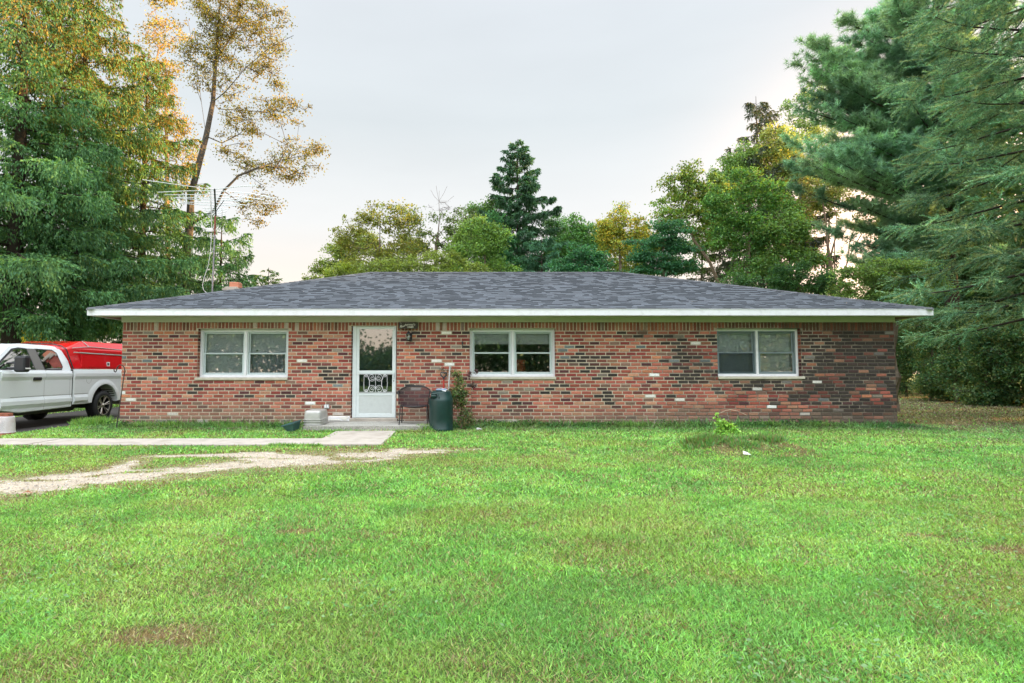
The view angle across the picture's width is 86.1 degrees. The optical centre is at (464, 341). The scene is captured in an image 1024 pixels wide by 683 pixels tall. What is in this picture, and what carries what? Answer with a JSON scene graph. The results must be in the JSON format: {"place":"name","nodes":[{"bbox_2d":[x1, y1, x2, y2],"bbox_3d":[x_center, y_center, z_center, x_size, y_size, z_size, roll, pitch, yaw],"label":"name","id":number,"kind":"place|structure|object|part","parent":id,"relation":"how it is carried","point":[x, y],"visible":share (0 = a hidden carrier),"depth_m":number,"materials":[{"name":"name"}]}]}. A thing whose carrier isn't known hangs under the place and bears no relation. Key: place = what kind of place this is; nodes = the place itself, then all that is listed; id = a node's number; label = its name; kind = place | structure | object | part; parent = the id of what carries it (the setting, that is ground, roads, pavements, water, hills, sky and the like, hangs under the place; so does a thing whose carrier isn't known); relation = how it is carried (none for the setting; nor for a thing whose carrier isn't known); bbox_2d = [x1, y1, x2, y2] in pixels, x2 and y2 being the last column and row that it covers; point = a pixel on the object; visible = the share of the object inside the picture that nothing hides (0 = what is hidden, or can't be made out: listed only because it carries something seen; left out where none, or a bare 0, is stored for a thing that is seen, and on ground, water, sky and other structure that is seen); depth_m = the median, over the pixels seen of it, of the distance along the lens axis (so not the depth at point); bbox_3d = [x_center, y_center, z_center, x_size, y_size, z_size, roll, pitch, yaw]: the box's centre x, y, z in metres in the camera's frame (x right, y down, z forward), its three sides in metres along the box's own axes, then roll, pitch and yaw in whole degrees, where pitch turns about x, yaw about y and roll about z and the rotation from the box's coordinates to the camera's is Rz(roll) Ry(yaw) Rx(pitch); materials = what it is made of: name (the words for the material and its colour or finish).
{"place":"outdoors","nodes":[
{"label":"outdoors","id":0,"kind":"place"},
{"bbox_2d":[15,407,119,431],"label":"driveway","id":1,"kind":"structure","parent":0,"point":[54,420],"depth_m":14.30,"materials":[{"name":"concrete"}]},
{"bbox_2d":[0,341,121,419],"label":"pickup truck","id":2,"kind":"object","parent":1,"relation":"on","point":[40,379],"visible":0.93,"depth_m":13.28,"materials":[{"name":"paint"}]},
{"bbox_3d":[-9.833,0.361,11.848,0.199,0.500,1.160,0,-3,0],"label":"front window","id":3,"kind":"part","parent":2,"relation":"part of","materials":[{"name":"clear glass"}]},
{"bbox_3d":[-9.831,0.427,12.939,0.195,0.490,0.705,0,-3,0],"label":"rear window","id":4,"kind":"part","parent":2,"relation":"part of","materials":[{"name":"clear glass"}]},
{"bbox_2d":[0,430,395,446],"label":"path","id":5,"kind":"structure","parent":0,"point":[358,437],"depth_m":9.18,"materials":[{"name":"concrete"}]},
{"bbox_2d":[303,409,328,424],"bbox_3d":[-3.038,1.544,11.211,0.389,0.294,0.640,0,-3,0],"label":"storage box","id":6,"kind":"object","parent":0,"point":[316,417],"visible":1,"depth_m":10.92,"materials":[{"name":"white plastic"}]},
{"bbox_2d":[0,374,1023,682],"bbox_3d":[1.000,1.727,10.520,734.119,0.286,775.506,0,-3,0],"label":"ground","id":7,"kind":"structure","parent":0,"point":[124,468],"depth_m":3.10,"materials":[{"name":"green plant"}]},
{"bbox_2d":[0,416,15,434],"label":"bucket","id":8,"kind":"object","parent":7,"relation":"on","point":[7,424],"visible":0.82,"depth_m":10.22,"materials":[{"name":"white plastic"}]},
{"bbox_2d":[0,413,12,415],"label":"loose brick","id":9,"kind":"object","parent":8,"relation":"on","point":[6,414],"visible":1,"depth_m":10.27,"materials":[{"name":"red brick"}]},
{"bbox_2d":[21,331,53,342],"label":"yellow bush","id":10,"kind":"object","parent":7,"relation":"on","point":[25,340],"visible":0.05,"depth_m":25.75,"materials":[{"name":"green plant"}]},
{"bbox_2d":[0,0,142,343],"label":"spruce tree","id":11,"kind":"object","parent":7,"relation":"on","point":[15,314],"visible":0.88,"depth_m":18.44,"materials":[{"name":"green plant"}]},
{"bbox_2d":[0,0,185,342],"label":"spruce tree","id":12,"kind":"object","parent":7,"relation":"on","point":[116,63],"visible":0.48,"depth_m":20.98,"materials":[{"name":"green plant"}]},
{"bbox_2d":[0,274,195,369],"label":"shade tree","id":13,"kind":"object","parent":7,"relation":"on","point":[108,334],"visible":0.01,"depth_m":29.91,"materials":[{"name":"green plant"}]},
{"bbox_2d":[113,364,124,427],"bbox_3d":[-7.313,1.183,11.552,0.252,1.396,0.022,0,-3,0],"label":"plant hook","id":14,"kind":"object","parent":7,"relation":"on","point":[121,392],"visible":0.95,"depth_m":11.55,"materials":[{"name":"metal"}]},
{"bbox_2d":[36,51,228,343],"bbox_3d":[-14.121,-5.222,24.330,7.783,15.900,7.963,0,-3,0],"label":"spruce tree","id":15,"kind":"object","parent":7,"relation":"on","point":[174,221],"visible":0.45,"depth_m":24.24,"materials":[{"name":"green plant"}]},
{"bbox_2d":[123,0,206,268],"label":"golden tree","id":16,"kind":"object","parent":7,"relation":"on","point":[164,60],"visible":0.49,"depth_m":29.72,"materials":[{"name":"yellow plant"}]},
{"bbox_2d":[142,179,275,291],"bbox_3d":[-7.505,-1.361,17.129,3.591,7.103,3.771,0,-3,0],"label":"television antenna","id":17,"kind":"object","parent":7,"relation":"on","point":[211,211],"visible":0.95,"depth_m":17.50,"materials":[{"name":"metal"}]},
{"bbox_2d":[164,214,271,296],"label":"spruce tree","id":18,"kind":"object","parent":7,"relation":"on","point":[226,249],"visible":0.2,"depth_m":27.40,"materials":[{"name":"green plant"}]},
{"bbox_2d":[1,448,475,493],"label":"gravel","id":19,"kind":"structure","parent":7,"relation":"on","point":[268,453],"depth_m":6.81,"materials":[{"name":"beige gravel"}]},
{"bbox_2d":[167,0,331,294],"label":"russet tree","id":20,"kind":"object","parent":7,"relation":"on","point":[218,33],"visible":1,"depth_m":26.57,"materials":[{"name":"brown plant"}]},
{"bbox_2d":[251,268,282,286],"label":"conifer sapling","id":21,"kind":"object","parent":7,"relation":"on","point":[273,274],"visible":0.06,"depth_m":24.17,"materials":[{"name":"green plant"}]},
{"bbox_2d":[281,420,300,431],"bbox_3d":[-3.437,1.680,10.848,0.275,0.264,0.676,3,-4,-42],"label":"planter box","id":22,"kind":"object","parent":7,"relation":"on","point":[293,426],"visible":0.97,"depth_m":10.72,"materials":[{"name":"plastic"}]},
{"bbox_2d":[301,273,322,280],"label":"distant tree","id":23,"kind":"object","parent":7,"relation":"on","point":[310,276],"visible":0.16,"depth_m":30.17,"materials":[{"name":"green plant"}]},
{"bbox_2d":[319,261,365,277],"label":"light tree","id":24,"kind":"object","parent":7,"relation":"on","point":[342,269],"visible":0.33,"depth_m":33.12,"materials":[{"name":"green plant"}]},
{"bbox_2d":[302,227,383,276],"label":"woodland tree","id":25,"kind":"object","parent":7,"relation":"on","point":[336,256],"visible":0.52,"depth_m":38.17,"materials":[{"name":"green plant"}]},
{"bbox_2d":[326,198,428,269],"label":"airy tree","id":26,"kind":"object","parent":7,"relation":"on","point":[366,218],"visible":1,"depth_m":32.28,"materials":[{"name":"green plant"}]},
{"bbox_2d":[334,235,432,272],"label":"woodland tree","id":27,"kind":"object","parent":7,"relation":"on","point":[401,253],"visible":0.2,"depth_m":36.20,"materials":[{"name":"green plant"}]},
{"bbox_2d":[350,248,492,273],"bbox_3d":[-2.251,-1.057,29.119,7.868,7.962,2.206,0,-3,0],"label":"bush","id":28,"kind":"object","parent":7,"relation":"on","point":[442,260],"visible":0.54,"depth_m":29.05,"materials":[{"name":"green plant"}]},
{"bbox_2d":[429,390,452,431],"bbox_3d":[-0.464,1.393,10.989,0.486,0.810,0.486,0,-3,0],"label":"rain barrel","id":29,"kind":"object","parent":7,"relation":"on","point":[441,410],"visible":0.83,"depth_m":10.79,"materials":[{"name":"plastic"}]},
{"bbox_2d":[436,388,446,390],"bbox_3d":[-0.449,0.970,10.988,0.230,0.059,0.290,0,-3,0],"label":"folded bag","id":30,"kind":"object","parent":29,"relation":"on","point":[441,389],"visible":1,"depth_m":10.86,"materials":[{"name":"plastic"}]},
{"bbox_2d":[402,187,480,266],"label":"bare top tree","id":31,"kind":"object","parent":7,"relation":"on","point":[447,229],"visible":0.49,"depth_m":35.39,"materials":[{"name":"green plant"}]},
{"bbox_2d":[440,372,446,387],"bbox_3d":[-0.435,1.237,11.531,0.210,1.185,0.205,0,-3,0],"label":"shovel","id":32,"kind":"object","parent":7,"relation":"on","point":[443,377],"visible":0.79,"depth_m":11.47,"materials":[{"name":"red plastic"}]},
{"bbox_2d":[448,365,450,388],"bbox_3d":[-0.326,1.172,11.676,0.047,1.334,0.386,0,-3,7],"label":"grey pole","id":33,"kind":"object","parent":7,"relation":"on","point":[449,376],"visible":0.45,"depth_m":11.72,"materials":[{"name":"grey metal"}]},
{"bbox_2d":[439,366,459,385],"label":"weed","id":34,"kind":"object","parent":7,"relation":"on","point":[445,370],"visible":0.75,"depth_m":11.87,"materials":[{"name":"green plant"}]},
{"bbox_2d":[433,213,483,270],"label":"woodland tree","id":35,"kind":"object","parent":7,"relation":"on","point":[457,237],"visible":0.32,"depth_m":33.17,"materials":[{"name":"green plant"}]},
{"bbox_2d":[448,370,475,428],"bbox_3d":[-0.126,1.247,11.300,0.757,1.350,0.383,0,-3,0],"label":"straggly shrub","id":36,"kind":"object","parent":7,"relation":"on","point":[459,392],"visible":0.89,"depth_m":11.26,"materials":[{"name":"green plant"}]},
{"bbox_2d":[466,369,477,420],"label":"wall vine","id":37,"kind":"object","parent":7,"relation":"on","point":[469,373],"depth_m":11.84,"materials":[{"name":"green plant"}]},
{"bbox_2d":[444,214,522,271],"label":"round tree","id":38,"kind":"object","parent":7,"relation":"on","point":[491,236],"visible":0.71,"depth_m":30.13,"materials":[{"name":"green plant"}]},
{"bbox_2d":[461,194,506,226],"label":"woodland tree","id":39,"kind":"object","parent":7,"relation":"on","point":[489,205],"visible":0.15,"depth_m":37.31,"materials":[{"name":"green plant"}]},
{"bbox_2d":[481,208,526,271],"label":"dark tree","id":40,"kind":"object","parent":7,"relation":"on","point":[512,244],"visible":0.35,"depth_m":33.72,"materials":[{"name":"green plant"}]},
{"bbox_2d":[105,418,910,426],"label":"wall weeds","id":41,"kind":"object","parent":7,"relation":"on","point":[786,420],"depth_m":11.75,"materials":[{"name":"green plant"}]},
{"bbox_2d":[86,272,933,430],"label":"brick house","id":42,"kind":"structure","parent":7,"relation":"on","point":[602,346],"depth_m":12.00,"materials":[{"name":"red brick"}]},
{"bbox_2d":[194,329,288,379],"bbox_3d":[-4.884,0.290,12.136,2.031,1.126,0.337,0,-3,0],"label":"window","id":43,"kind":"structure","parent":42,"relation":"in","point":[225,354],"depth_m":12.23,"materials":[{"name":"white paint"}]},
{"bbox_2d":[328,416,349,420],"bbox_3d":[-2.709,1.672,11.820,0.466,0.105,0.110,0,-3,0],"label":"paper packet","id":44,"kind":"object","parent":42,"relation":"on","point":[338,418],"visible":0.96,"depth_m":11.78,"materials":[{"name":"white paper"}]},
{"bbox_2d":[352,326,396,417],"bbox_3d":[-1.999,0.647,12.094,1.031,2.062,0.198,0,-3,0],"label":"door","id":45,"kind":"structure","parent":42,"relation":"in","point":[374,364],"depth_m":12.05,"materials":[{"name":"metal"}]},
{"bbox_2d":[399,322,417,328],"bbox_3d":[-1.223,-0.352,11.948,0.424,0.144,0.031,0,-3,0],"label":"name board","id":46,"kind":"object","parent":42,"relation":"attached to","point":[408,325],"visible":1,"depth_m":11.94,"materials":[{"name":"brown wood"}]},
{"bbox_2d":[406,330,411,340],"bbox_3d":[-1.198,-0.124,11.943,0.100,0.231,0.179,-2,-4,30],"label":"wall lantern","id":47,"kind":"object","parent":42,"relation":"attached to","point":[409,337],"depth_m":11.91,"materials":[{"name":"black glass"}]},
{"bbox_2d":[396,385,431,424],"bbox_3d":[-1.028,1.304,11.298,0.753,0.790,0.620,0,-3,0],"label":"patio chair","id":48,"kind":"object","parent":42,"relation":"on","point":[414,396],"visible":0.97,"depth_m":11.50,"materials":[{"name":"metal"}]},
{"bbox_2d":[470,329,555,378],"bbox_3d":[1.067,0.277,12.108,1.893,1.119,0.279,0,-3,0],"label":"window","id":49,"kind":"structure","parent":42,"relation":"in","point":[512,337],"depth_m":12.15,"materials":[{"name":"white paint"}]},
{"bbox_2d":[717,329,804,378],"bbox_3d":[6.512,0.273,12.108,1.892,1.111,0.279,0,-3,0],"label":"window","id":50,"kind":"structure","parent":42,"relation":"in","point":[741,353],"depth_m":12.23,"materials":[{"name":"white paint"}]},
{"bbox_2d":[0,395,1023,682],"bbox_3d":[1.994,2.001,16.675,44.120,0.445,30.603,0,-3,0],"label":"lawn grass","id":51,"kind":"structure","parent":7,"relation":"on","point":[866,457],"depth_m":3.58,"materials":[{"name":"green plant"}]},
{"bbox_2d":[0,438,1023,682],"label":"clover","id":52,"kind":"object","parent":7,"relation":"on","point":[902,660],"visible":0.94,"depth_m":3.07,"materials":[{"name":"green plant"}]},
{"bbox_2d":[461,139,567,271],"bbox_3d":[3.843,-5.164,36.626,10.098,16.986,10.245,0,-3,0],"label":"tall spruce","id":53,"kind":"object","parent":7,"relation":"on","point":[526,188],"visible":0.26,"depth_m":35.76,"materials":[{"name":"green plant"}]},
{"bbox_2d":[516,235,560,271],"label":"spruce","id":54,"kind":"object","parent":7,"relation":"on","point":[535,248],"visible":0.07,"depth_m":32.04,"materials":[{"name":"green plant"}]},
{"bbox_2d":[533,214,570,256],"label":"woodland tree","id":55,"kind":"object","parent":7,"relation":"on","point":[552,223],"visible":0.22,"depth_m":38.28,"materials":[{"name":"green plant"}]},
{"bbox_2d":[547,212,601,255],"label":"hazy green tree","id":56,"kind":"object","parent":7,"relation":"on","point":[575,233],"visible":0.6,"depth_m":36.23,"materials":[{"name":"green plant"}]},
{"bbox_2d":[543,239,621,271],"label":"bluish tree","id":57,"kind":"object","parent":7,"relation":"on","point":[572,262],"visible":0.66,"depth_m":30.01,"materials":[{"name":"green plant"}]},
{"bbox_2d":[580,217,628,272],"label":"woodland tree","id":58,"kind":"object","parent":7,"relation":"on","point":[617,259],"visible":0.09,"depth_m":38.17,"materials":[{"name":"green plant"}]},
{"bbox_2d":[587,200,654,270],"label":"yellow elm","id":59,"kind":"object","parent":7,"relation":"on","point":[609,234],"visible":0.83,"depth_m":33.25,"materials":[{"name":"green plant"}]},
{"bbox_2d":[614,221,664,295],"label":"woodland tree","id":60,"kind":"object","parent":7,"relation":"on","point":[630,263],"visible":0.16,"depth_m":35.20,"materials":[{"name":"green plant"}]},
{"bbox_2d":[619,217,706,277],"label":"layered tree","id":61,"kind":"object","parent":7,"relation":"on","point":[656,262],"visible":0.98,"depth_m":28.08,"materials":[{"name":"green plant"}]},
{"bbox_2d":[644,158,740,282],"bbox_3d":[14.577,-4.250,34.313,6.197,14.908,2.345,0,-3,0],"label":"ash tree","id":62,"kind":"object","parent":7,"relation":"on","point":[687,196],"visible":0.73,"depth_m":34.36,"materials":[{"name":"green plant"}]},
{"bbox_2d":[666,225,731,280],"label":"woodland tree","id":63,"kind":"object","parent":7,"relation":"on","point":[701,271],"visible":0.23,"depth_m":37.25,"materials":[{"name":"green plant"}]},
{"bbox_2d":[713,413,740,435],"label":"mound weed","id":64,"kind":"object","parent":7,"relation":"on","point":[726,428],"visible":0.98,"depth_m":9.28,"materials":[{"name":"green plant"}]},
{"bbox_2d":[698,137,769,281],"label":"woodland tree","id":65,"kind":"object","parent":7,"relation":"on","point":[731,161],"visible":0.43,"depth_m":36.49,"materials":[{"name":"green plant"}]},
{"bbox_2d":[695,164,808,285],"bbox_3d":[16.671,-3.623,31.315,6.371,13.329,2.576,0,-3,0],"label":"bushy tree","id":66,"kind":"object","parent":7,"relation":"on","point":[741,221],"visible":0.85,"depth_m":31.25,"materials":[{"name":"green plant"}]},
{"bbox_2d":[686,101,841,295],"bbox_3d":[20.675,-6.858,37.456,9.724,20.461,10.236,-3,-5,45],"label":"dark conifer","id":67,"kind":"object","parent":7,"relation":"on","point":[756,114],"visible":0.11,"depth_m":36.79,"materials":[{"name":"green plant"}]},
{"bbox_2d":[738,158,798,217],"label":"woodland tree","id":68,"kind":"object","parent":7,"relation":"on","point":[779,197],"visible":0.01,"depth_m":40.46,"materials":[{"name":"green plant"}]},
{"bbox_2d":[730,123,812,218],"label":"woodland tree","id":69,"kind":"object","parent":7,"relation":"on","point":[802,135],"visible":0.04,"depth_m":38.50,"materials":[{"name":"green plant"}]},
{"bbox_2d":[715,256,855,298],"bbox_3d":[16.102,-0.766,27.016,7.307,7.144,1.998,0,-3,0],"label":"dark thicket","id":70,"kind":"object","parent":7,"relation":"on","point":[782,278],"visible":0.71,"depth_m":27.00,"materials":[{"name":"green plant"}]},
{"bbox_2d":[747,205,837,277],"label":"woodland tree","id":71,"kind":"object","parent":7,"relation":"on","point":[795,232],"visible":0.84,"depth_m":30.15,"materials":[{"name":"green plant"}]},
{"bbox_2d":[775,80,829,158],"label":"woodland tree","id":72,"kind":"object","parent":7,"relation":"on","point":[804,124],"visible":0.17,"depth_m":43.03,"materials":[{"name":"green plant"}]},
{"bbox_2d":[753,120,860,282],"bbox_3d":[22.481,-5.563,35.456,6.816,17.668,2.720,0,-3,0],"label":"pale tree","id":73,"kind":"object","parent":7,"relation":"on","point":[784,150],"visible":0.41,"depth_m":35.53,"materials":[{"name":"yellow plant"}]},
{"bbox_2d":[803,125,842,295],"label":"woodland tree","id":74,"kind":"object","parent":7,"relation":"on","point":[819,132],"visible":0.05,"depth_m":44.64,"materials":[{"name":"green plant"}]},
{"bbox_2d":[780,176,876,295],"bbox_3d":[22.896,-3.877,33.265,7.803,14.039,2.801,0,-3,0],"label":"multi stem tree","id":75,"kind":"object","parent":7,"relation":"on","point":[834,191],"visible":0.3,"depth_m":33.48,"materials":[{"name":"green plant"}]},
{"bbox_2d":[785,194,888,269],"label":"woodland tree","id":76,"kind":"object","parent":7,"relation":"on","point":[833,242],"visible":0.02,"depth_m":40.44,"materials":[{"name":"green plant"}]},
{"bbox_2d":[820,256,960,411],"bbox_3d":[12.826,-0.193,16.309,4.101,4.805,1.759,0,-3,0],"label":"yellow green tree","id":77,"kind":"object","parent":7,"relation":"on","point":[874,268],"visible":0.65,"depth_m":16.25,"materials":[{"name":"green plant"}]},
{"bbox_2d":[777,0,1023,400],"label":"white pine","id":78,"kind":"object","parent":7,"relation":"on","point":[870,149],"visible":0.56,"depth_m":22.41,"materials":[{"name":"green plant"}]},
{"bbox_2d":[896,323,915,394],"bbox_3d":[22.585,0.531,28.981,3.300,4.881,2.035,0,-3,0],"label":"bush","id":79,"kind":"object","parent":7,"relation":"on","point":[899,351],"visible":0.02,"depth_m":28.75,"materials":[{"name":"green plant"}]},
{"bbox_2d":[896,321,926,396],"bbox_3d":[21.352,0.550,26.586,2.364,4.469,2.067,2,-4,-31],"label":"bush","id":80,"kind":"object","parent":7,"relation":"on","point":[904,369],"visible":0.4,"depth_m":26.30,"materials":[{"name":"green plant"}]},
{"bbox_2d":[898,304,960,400],"bbox_3d":[19.516,0.400,22.629,2.641,4.321,1.993,-1,-3,18],"label":"bush","id":81,"kind":"object","parent":7,"relation":"on","point":[923,360],"visible":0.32,"depth_m":22.58,"materials":[{"name":"green plant"}]},
{"bbox_2d":[905,369,969,401],"bbox_3d":[19.939,1.886,22.345,3.701,1.629,2.085,0,-3,0],"label":"bush","id":82,"kind":"object","parent":7,"relation":"on","point":[925,388],"visible":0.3,"depth_m":22.09,"materials":[{"name":"green plant"}]},
{"bbox_2d":[853,37,1023,378],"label":"side woods","id":83,"kind":"object","parent":7,"relation":"on","point":[1008,192],"visible":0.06,"depth_m":28.53,"materials":[{"name":"green plant"}]},
{"bbox_2d":[855,204,1023,393],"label":"broadleaf tree","id":84,"kind":"object","parent":7,"relation":"on","point":[962,278],"visible":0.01,"depth_m":29.88,"materials":[{"name":"green plant"}]},
{"bbox_2d":[872,0,1023,350],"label":"spruce","id":85,"kind":"object","parent":7,"relation":"on","point":[1014,105],"visible":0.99,"depth_m":12.94,"materials":[{"name":"green plant"}]},
{"bbox_2d":[920,310,985,402],"bbox_3d":[18.970,0.577,20.780,2.815,3.766,1.865,1,-3,-22],"label":"bush","id":86,"kind":"object","parent":7,"relation":"on","point":[944,361],"visible":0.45,"depth_m":20.73,"materials":[{"name":"green plant"}]},
{"bbox_2d":[943,375,1023,406],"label":"bush","id":87,"kind":"object","parent":7,"relation":"on","point":[979,394],"visible":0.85,"depth_m":19.00,"materials":[{"name":"green plant"}]},
{"bbox_2d":[948,299,1022,405],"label":"bush","id":88,"kind":"object","parent":7,"relation":"on","point":[976,368],"visible":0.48,"depth_m":19.20,"materials":[{"name":"green plant"}]},
{"bbox_2d":[960,202,1023,361],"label":"back tree","id":89,"kind":"object","parent":7,"relation":"on","point":[976,296],"visible":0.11,"depth_m":27.00,"materials":[{"name":"green plant"}]},
{"bbox_2d":[973,306,1023,404],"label":"bush","id":90,"kind":"object","parent":7,"relation":"on","point":[1015,342],"visible":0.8,"depth_m":18.46,"materials":[{"name":"green plant"}]},
{"bbox_2d":[0,0,1023,373],"label":"sky","id":91,"kind":"structure","parent":0,"point":[412,98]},
{"bbox_2d":[517,360,525,370],"bbox_3d":[1.313,0.742,12.879,0.270,0.620,0.270,0,-3,0],"label":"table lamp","id":92,"kind":"object","parent":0,"point":[520,365],"visible":0.43,"depth_m":12.77,"materials":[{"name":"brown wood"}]}
]}

